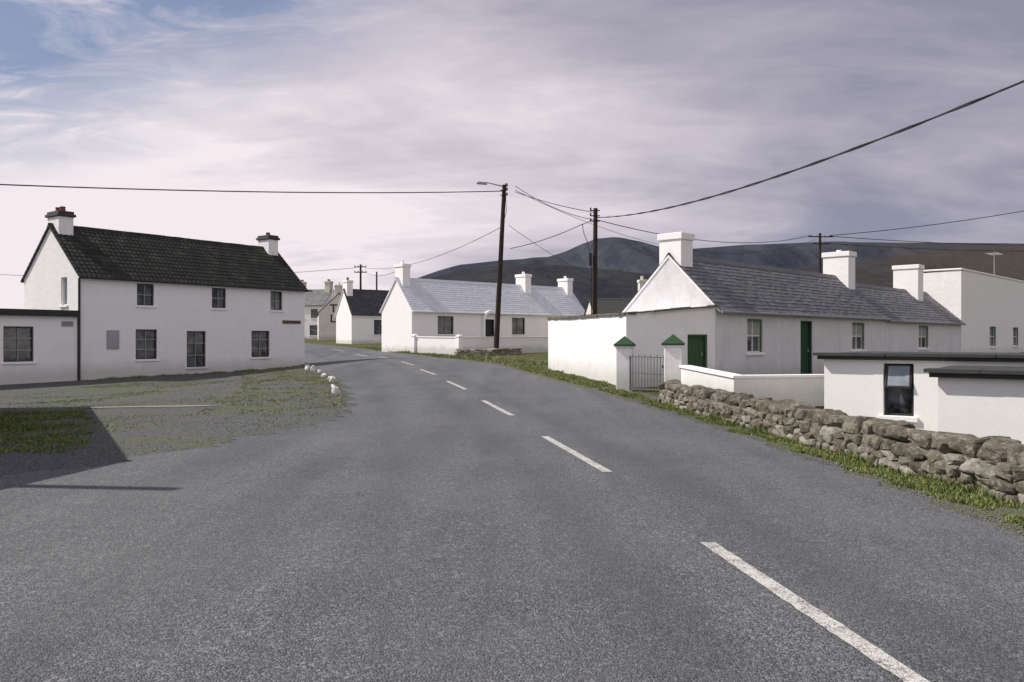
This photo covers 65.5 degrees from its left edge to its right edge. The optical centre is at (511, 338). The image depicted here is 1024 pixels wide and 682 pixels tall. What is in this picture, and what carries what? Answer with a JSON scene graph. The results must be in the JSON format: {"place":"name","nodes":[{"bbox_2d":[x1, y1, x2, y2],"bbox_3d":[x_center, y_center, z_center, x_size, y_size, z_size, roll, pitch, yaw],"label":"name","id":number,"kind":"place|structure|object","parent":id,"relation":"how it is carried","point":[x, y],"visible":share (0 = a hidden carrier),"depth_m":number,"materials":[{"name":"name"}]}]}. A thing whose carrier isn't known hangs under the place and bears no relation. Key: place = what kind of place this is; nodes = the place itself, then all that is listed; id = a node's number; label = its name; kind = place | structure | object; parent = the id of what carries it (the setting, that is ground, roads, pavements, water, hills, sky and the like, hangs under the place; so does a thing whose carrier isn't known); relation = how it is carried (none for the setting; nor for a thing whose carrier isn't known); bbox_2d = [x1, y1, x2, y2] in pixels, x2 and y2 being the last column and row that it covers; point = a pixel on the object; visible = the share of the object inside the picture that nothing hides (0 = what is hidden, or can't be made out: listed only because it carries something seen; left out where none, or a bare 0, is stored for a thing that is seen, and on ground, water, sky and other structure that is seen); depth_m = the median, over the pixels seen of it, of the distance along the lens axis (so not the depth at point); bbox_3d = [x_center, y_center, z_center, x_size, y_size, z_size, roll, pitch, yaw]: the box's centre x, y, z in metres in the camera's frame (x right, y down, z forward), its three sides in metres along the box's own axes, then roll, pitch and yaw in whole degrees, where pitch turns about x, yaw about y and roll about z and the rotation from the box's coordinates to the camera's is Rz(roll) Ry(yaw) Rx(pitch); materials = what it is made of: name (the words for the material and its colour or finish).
{"place":"outdoors","nodes":[
{"label":"outdoors","id":0,"kind":"place"},
{"bbox_2d":[0,343,1023,681],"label":"road","id":1,"kind":"structure","parent":0,"point":[452,533],"depth_m":5.77,"materials":[{"name":"grey asphalt"}]},
{"bbox_2d":[446,381,465,388],"bbox_3d":[-1.720,1.421,24.350,0.130,0.061,3.424,0,0,-14],"label":"line dash","id":2,"kind":"object","parent":1,"relation":"on","point":[456,385],"visible":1,"depth_m":24.07,"materials":[{"name":"paint"}]},
{"bbox_2d":[481,400,512,414],"bbox_3d":[-0.351,1.534,17.750,0.128,0.044,3.399,0,0,-12],"label":"line dash","id":3,"kind":"object","parent":1,"relation":"on","point":[496,407],"visible":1,"depth_m":17.70,"materials":[{"name":"paint"}]},
{"bbox_2d":[0,383,1023,537],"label":"loose chippings","id":4,"kind":"object","parent":1,"relation":"on","point":[946,503],"visible":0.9,"depth_m":10.94,"materials":[{"name":"grey gravel"}]},
{"bbox_2d":[542,436,612,471],"bbox_3d":[0.830,1.575,11.100,0.130,0.001,3.474,0,0,-10],"label":"line dash","id":5,"kind":"object","parent":1,"relation":"on","point":[581,457],"visible":1,"depth_m":10.71,"materials":[{"name":"paint"}]},
{"bbox_2d":[699,542,929,681],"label":"line dash","id":6,"kind":"object","parent":1,"relation":"on","point":[886,661],"visible":1,"depth_m":4.45,"materials":[{"name":"paint"}]},
{"bbox_2d":[0,0,1023,308],"label":"sky","id":7,"kind":"structure","parent":0,"point":[614,107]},
{"bbox_2d":[305,339,1023,408],"bbox_3d":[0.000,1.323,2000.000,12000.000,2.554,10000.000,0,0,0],"label":"ground","id":8,"kind":"structure","parent":0,"point":[539,356],"depth_m":48.88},
{"bbox_2d":[0,308,78,384],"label":"flat roofed annex","id":9,"kind":"object","parent":8,"relation":"on","point":[38,345],"visible":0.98,"depth_m":31.79,"materials":[{"name":"white paint"}]},
{"bbox_2d":[1,326,35,364],"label":"window","id":10,"kind":"structure","parent":9,"relation":"in","point":[17,340],"depth_m":31.29,"materials":[{"name":"black glass"}]},
{"bbox_2d":[21,206,308,380],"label":"two storey house","id":11,"kind":"structure","parent":8,"relation":"on","point":[144,304],"depth_m":36.66,"materials":[{"name":"paint"}]},
{"bbox_2d":[59,277,67,307],"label":"window","id":12,"kind":"structure","parent":11,"relation":"in","point":[64,278],"depth_m":34.04,"materials":[{"name":"grey glass"}]},
{"bbox_2d":[135,283,155,307],"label":"window","id":13,"kind":"structure","parent":11,"relation":"in","point":[144,291],"depth_m":35.52,"materials":[{"name":"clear glass"}]},
{"bbox_2d":[134,329,158,361],"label":"window","id":14,"kind":"structure","parent":11,"relation":"in","point":[145,338],"depth_m":35.56,"materials":[{"name":"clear glass"}]},
{"bbox_2d":[185,331,207,368],"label":"window","id":15,"kind":"structure","parent":11,"relation":"in","point":[195,339],"depth_m":37.55,"materials":[{"name":"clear glass"}]},
{"bbox_2d":[211,288,227,309],"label":"window","id":16,"kind":"structure","parent":11,"relation":"in","point":[218,294],"depth_m":38.56,"materials":[{"name":"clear glass"}]},
{"bbox_2d":[250,331,270,358],"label":"window","id":17,"kind":"structure","parent":11,"relation":"in","point":[259,339],"depth_m":40.47,"materials":[{"name":"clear glass"}]},
{"bbox_2d":[269,291,283,311],"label":"window","id":18,"kind":"structure","parent":11,"relation":"in","point":[275,296],"depth_m":41.27,"materials":[{"name":"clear glass"}]},
{"bbox_2d":[0,363,357,477],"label":"forecourt","id":19,"kind":"structure","parent":8,"relation":"on","point":[130,438],"depth_m":16.78,"materials":[{"name":"grey gravel"}]},
{"bbox_2d":[89,405,214,407],"bbox_3d":[-8.306,1.556,18.175,3.106,0.047,0.350,0,0,0],"label":"concrete strip","id":20,"kind":"object","parent":19,"relation":"on","point":[153,406],"visible":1,"depth_m":18.18,"materials":[{"name":"grey concrete"}]},
{"bbox_2d":[329,376,335,381],"bbox_3d":[-5.773,1.335,25.585,0.223,0.252,0.182,0,0,0],"label":"painted boulder","id":21,"kind":"object","parent":19,"relation":"on","point":[332,379],"visible":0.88,"depth_m":25.52,"materials":[{"name":"stone"}]},
{"bbox_2d":[331,386,339,394],"bbox_3d":[-4.649,1.401,21.010,0.176,0.314,0.237,0,0,19],"label":"painted boulder","id":22,"kind":"object","parent":19,"relation":"on","point":[335,390],"visible":0.9,"depth_m":20.92,"materials":[{"name":"stone"}]},
{"bbox_2d":[301,279,333,338],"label":"house","id":23,"kind":"structure","parent":8,"relation":"on","point":[317,301],"depth_m":114.46,"materials":[{"name":"white paint"}]},
{"bbox_2d":[309,325,316,335],"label":"window","id":24,"kind":"structure","parent":23,"relation":"in","point":[313,328],"depth_m":114.32,"materials":[{"name":"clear glass"}]},
{"bbox_2d":[310,309,317,318],"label":"window","id":25,"kind":"structure","parent":23,"relation":"in","point":[313,311],"depth_m":114.26,"materials":[{"name":"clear glass"}]},
{"bbox_2d":[316,282,342,339],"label":"lettered building","id":26,"kind":"structure","parent":8,"relation":"on","point":[326,322],"depth_m":91.18,"materials":[{"name":"white paint"}]},
{"bbox_2d":[354,264,366,288],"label":"utility pole","id":27,"kind":"object","parent":8,"relation":"on","point":[361,270],"visible":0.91,"depth_m":90.38,"materials":[{"name":"brown wood"}]},
{"bbox_2d":[0,268,349,275],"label":"overhead wire","id":28,"kind":"object","parent":27,"relation":"attached to","point":[294,272],"visible":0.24,"depth_m":89.77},
{"bbox_2d":[335,277,388,343],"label":"cottage","id":29,"kind":"structure","parent":8,"relation":"on","point":[358,315],"depth_m":75.28,"materials":[{"name":"paint"}]},
{"bbox_2d":[373,320,381,335],"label":"window","id":30,"kind":"structure","parent":29,"relation":"in","point":[377,323],"depth_m":75.76,"materials":[{"name":"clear glass"}]},
{"bbox_2d":[415,336,547,354],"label":"garden wall","id":31,"kind":"structure","parent":8,"relation":"on","point":[446,345],"depth_m":49.49,"materials":[{"name":"white paint"}]},
{"bbox_2d":[411,334,418,352],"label":"garden wall pier","id":32,"kind":"structure","parent":31,"relation":"on","point":[413,343],"depth_m":50.20,"materials":[{"name":"white paint"}]},
{"bbox_2d":[455,334,463,350],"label":"garden wall pier","id":33,"kind":"structure","parent":31,"relation":"on","point":[458,341],"depth_m":47.41,"materials":[{"name":"white paint"}]},
{"bbox_2d":[379,260,584,351],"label":"white cottage","id":34,"kind":"structure","parent":8,"relation":"on","point":[432,307],"depth_m":55.59,"materials":[{"name":"paint"}]},
{"bbox_2d":[437,316,454,335],"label":"window","id":35,"kind":"structure","parent":34,"relation":"in","point":[445,323],"depth_m":54.00,"materials":[{"name":"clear glass"}]},
{"bbox_2d":[485,319,493,336],"bbox_3d":[-1.669,-0.250,56.521,0.900,2.200,0.150,0,0,-42],"label":"door","id":36,"kind":"structure","parent":34,"relation":"in","point":[489,323],"depth_m":56.62,"materials":[{"name":"black paint"}]},
{"bbox_2d":[511,318,525,335],"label":"window","id":37,"kind":"structure","parent":34,"relation":"in","point":[517,323],"depth_m":58.39,"materials":[{"name":"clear glass"}]},
{"bbox_2d":[454,348,521,355],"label":"rubble wall","id":38,"kind":"structure","parent":8,"relation":"on","point":[499,351],"depth_m":47.18,"materials":[{"name":"stone"}]},
{"bbox_2d":[476,181,507,347],"bbox_3d":[-1.194,-3.960,47.970,1.888,10.953,0.400,0,0,0],"label":"utility pole","id":39,"kind":"object","parent":8,"relation":"on","point":[499,278],"visible":0.94,"depth_m":47.87,"materials":[{"name":"brown wood"}]},
{"bbox_2d":[0,184,503,192],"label":"overhead wire","id":40,"kind":"object","parent":39,"relation":"attached to","point":[236,191],"visible":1,"depth_m":37.53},
{"bbox_2d":[369,228,498,268],"bbox_3d":[-8.652,-7.166,69.175,0.033,1.702,45.590,0,0,-21],"label":"overhead wire","id":41,"kind":"object","parent":39,"relation":"attached to","point":[449,251],"visible":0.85,"depth_m":56.81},
{"bbox_2d":[509,225,607,282],"bbox_3d":[3.398,-5.400,52.675,0.025,2.826,12.046,0,0,37],"label":"overhead wire","id":42,"kind":"object","parent":39,"relation":"attached to","point":[550,253],"visible":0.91,"depth_m":51.26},
{"bbox_2d":[0,346,1023,535],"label":"grass","id":43,"kind":"structure","parent":8,"relation":"on","point":[976,497],"depth_m":14.48,"materials":[{"name":"green plant"}]},
{"bbox_2d":[582,208,599,313],"bbox_3d":[4.441,-2.898,44.975,1.019,8.925,0.350,0,0,0],"label":"utility pole","id":44,"kind":"object","parent":8,"relation":"on","point":[594,290],"visible":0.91,"depth_m":44.89,"materials":[{"name":"brown wood"}]},
{"bbox_2d":[510,224,581,248],"bbox_3d":[1.953,-5.925,46.350,5.089,1.091,0.040,0,0,36],"label":"overhead wire","id":45,"kind":"object","parent":44,"relation":"attached to","point":[546,238],"visible":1,"depth_m":46.32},
{"bbox_2d":[516,186,592,219],"bbox_3d":[2.449,-7.899,46.353,5.422,2.531,0.033,0,0,34],"label":"overhead wire","id":46,"kind":"object","parent":44,"relation":"attached to","point":[553,207],"visible":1,"depth_m":46.39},
{"bbox_2d":[516,192,593,212],"bbox_3d":[2.400,-7.950,46.352,5.337,1.736,0.036,0,0,34],"label":"overhead wire","id":47,"kind":"object","parent":44,"relation":"attached to","point":[555,204],"visible":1,"depth_m":46.36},
{"bbox_2d":[595,219,810,242],"bbox_3d":[16.449,-8.169,59.828,0.043,3.106,38.074,0,0,38],"label":"overhead wire","id":48,"kind":"object","parent":44,"relation":"attached to","point":[705,240],"visible":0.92,"depth_m":58.04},
{"bbox_2d":[596,80,1023,217],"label":"overhead wire","id":49,"kind":"object","parent":44,"relation":"attached to","point":[1015,84],"visible":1,"depth_m":19.64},
{"bbox_2d":[584,276,646,314],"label":"cottage","id":50,"kind":"structure","parent":8,"relation":"on","point":[611,305],"depth_m":59.15,"materials":[{"name":"paint"}]},
{"bbox_2d":[613,336,635,390],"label":"gate pillar","id":51,"kind":"structure","parent":8,"relation":"on","point":[624,346],"depth_m":22.19,"materials":[{"name":"white paint"}]},
{"bbox_2d":[629,355,663,390],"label":"iron gate","id":52,"kind":"structure","parent":51,"relation":"attached to","point":[630,372],"depth_m":21.56,"materials":[{"name":"grey metal"}]},
{"bbox_2d":[547,304,716,387],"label":"outbuilding","id":53,"kind":"structure","parent":8,"relation":"on","point":[579,345],"depth_m":24.71,"materials":[{"name":"white paint"}]},
{"bbox_2d":[688,334,706,367],"bbox_3d":[5.681,0.690,24.639,0.750,1.620,0.130,0,0,-24],"label":"door","id":54,"kind":"structure","parent":53,"relation":"in","point":[697,343],"depth_m":24.69,"materials":[{"name":"green paint"}]},
{"bbox_2d":[661,334,684,381],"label":"gate pillar","id":55,"kind":"structure","parent":8,"relation":"on","point":[673,345],"depth_m":20.19,"materials":[{"name":"white paint"}]},
{"bbox_2d":[679,365,823,405],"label":"yard wall","id":56,"kind":"structure","parent":8,"relation":"on","point":[805,388],"depth_m":18.03,"materials":[{"name":"white paint"}]},
{"bbox_2d":[622,232,890,374],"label":"slate roofed cottage","id":57,"kind":"structure","parent":8,"relation":"on","point":[772,320],"depth_m":28.01,"materials":[{"name":"white paint"}]},
{"bbox_2d":[746,319,764,355],"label":"window","id":58,"kind":"structure","parent":57,"relation":"in","point":[754,326],"depth_m":26.86,"materials":[{"name":"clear glass"}]},
{"bbox_2d":[801,321,811,373],"bbox_3d":[10.812,0.400,29.521,0.150,2.100,1.000,0,0,45],"label":"door","id":59,"kind":"structure","parent":57,"relation":"in","point":[806,326],"depth_m":29.73,"materials":[{"name":"green paint"}]},
{"bbox_2d":[852,322,866,351],"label":"window","id":60,"kind":"structure","parent":57,"relation":"in","point":[857,328],"depth_m":33.21,"materials":[{"name":"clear glass"}]},
{"bbox_2d":[808,233,832,272],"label":"utility pole","id":61,"kind":"object","parent":8,"relation":"on","point":[819,261],"visible":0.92,"depth_m":74.88,"materials":[{"name":"brown wood"}]},
{"bbox_2d":[515,190,813,253],"bbox_3d":[14.399,-7.999,61.326,39.158,2.630,0.027,0,0,-43],"label":"overhead wire","id":62,"kind":"object","parent":61,"relation":"attached to","point":[651,242],"visible":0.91,"depth_m":55.87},
{"bbox_2d":[829,243,993,250],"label":"overhead wire","id":63,"kind":"object","parent":61,"relation":"attached to","point":[916,248],"visible":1,"depth_m":80.59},
{"bbox_2d":[829,211,1021,235],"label":"overhead wire","id":64,"kind":"object","parent":61,"relation":"attached to","point":[926,225],"visible":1,"depth_m":75.45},
{"bbox_2d":[829,236,1023,245],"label":"overhead wire","id":65,"kind":"object","parent":61,"relation":"attached to","point":[916,241],"visible":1,"depth_m":80.56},
{"bbox_2d":[657,379,1023,504],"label":"stone wall","id":66,"kind":"structure","parent":8,"relation":"on","point":[995,462],"depth_m":9.98,"materials":[{"name":"grey stone"}]},
{"bbox_2d":[855,264,965,351],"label":"adjoining cottage","id":67,"kind":"structure","parent":8,"relation":"on","point":[920,321],"depth_m":39.50,"materials":[{"name":"grey slate"},{"name":"white painted render"},{"name":"glass"}]},
{"bbox_2d":[918,325,929,349],"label":"window","id":68,"kind":"structure","parent":67,"relation":"in","point":[923,330],"depth_m":38.97,"materials":[{"name":"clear glass"}]},
{"bbox_2d":[813,351,1023,431],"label":"white building","id":69,"kind":"structure","parent":8,"relation":"on","point":[895,386],"depth_m":14.36,"materials":[{"name":"paint"}]},
{"bbox_2d":[878,363,917,422],"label":"window","id":70,"kind":"structure","parent":69,"relation":"in","point":[898,378],"depth_m":14.29,"materials":[{"name":"black glass"}]},
{"bbox_2d":[923,268,1023,352],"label":"parapet building","id":71,"kind":"structure","parent":8,"relation":"on","point":[987,309],"depth_m":45.92,"materials":[{"name":"white paint"}]},
{"bbox_2d":[989,327,996,347],"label":"window","id":72,"kind":"structure","parent":71,"relation":"in","point":[992,329],"depth_m":47.93,"materials":[{"name":"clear glass"}]},
{"bbox_2d":[985,252,1002,274],"bbox_3d":[31.120,-4.700,51.393,0.700,1.800,1.600,0,0,45],"label":"television aerial","id":73,"kind":"object","parent":71,"relation":"on","point":[996,253],"visible":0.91,"depth_m":51.37,"materials":[{"name":"silver metal"}]},
{"bbox_2d":[1013,327,1019,347],"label":"window","id":74,"kind":"structure","parent":71,"relation":"in","point":[1015,330],"depth_m":51.82,"materials":[{"name":"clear glass"}]},
{"bbox_2d":[923,365,1023,443],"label":"white lean to","id":75,"kind":"object","parent":8,"relation":"on","point":[980,401],"visible":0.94,"depth_m":11.18,"materials":[{"name":"paint"}]},
{"bbox_2d":[419,237,1023,278],"bbox_3d":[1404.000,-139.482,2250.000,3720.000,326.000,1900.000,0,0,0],"label":"mountain","id":76,"kind":"structure","parent":0,"point":[622,254],"depth_m":2212.01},
{"bbox_2d":[428,247,1023,309],"bbox_3d":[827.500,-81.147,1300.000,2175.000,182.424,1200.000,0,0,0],"label":"hill","id":77,"kind":"structure","parent":0,"point":[1009,262],"depth_m":1315.07,"materials":[{"name":"plant"}]}
]}

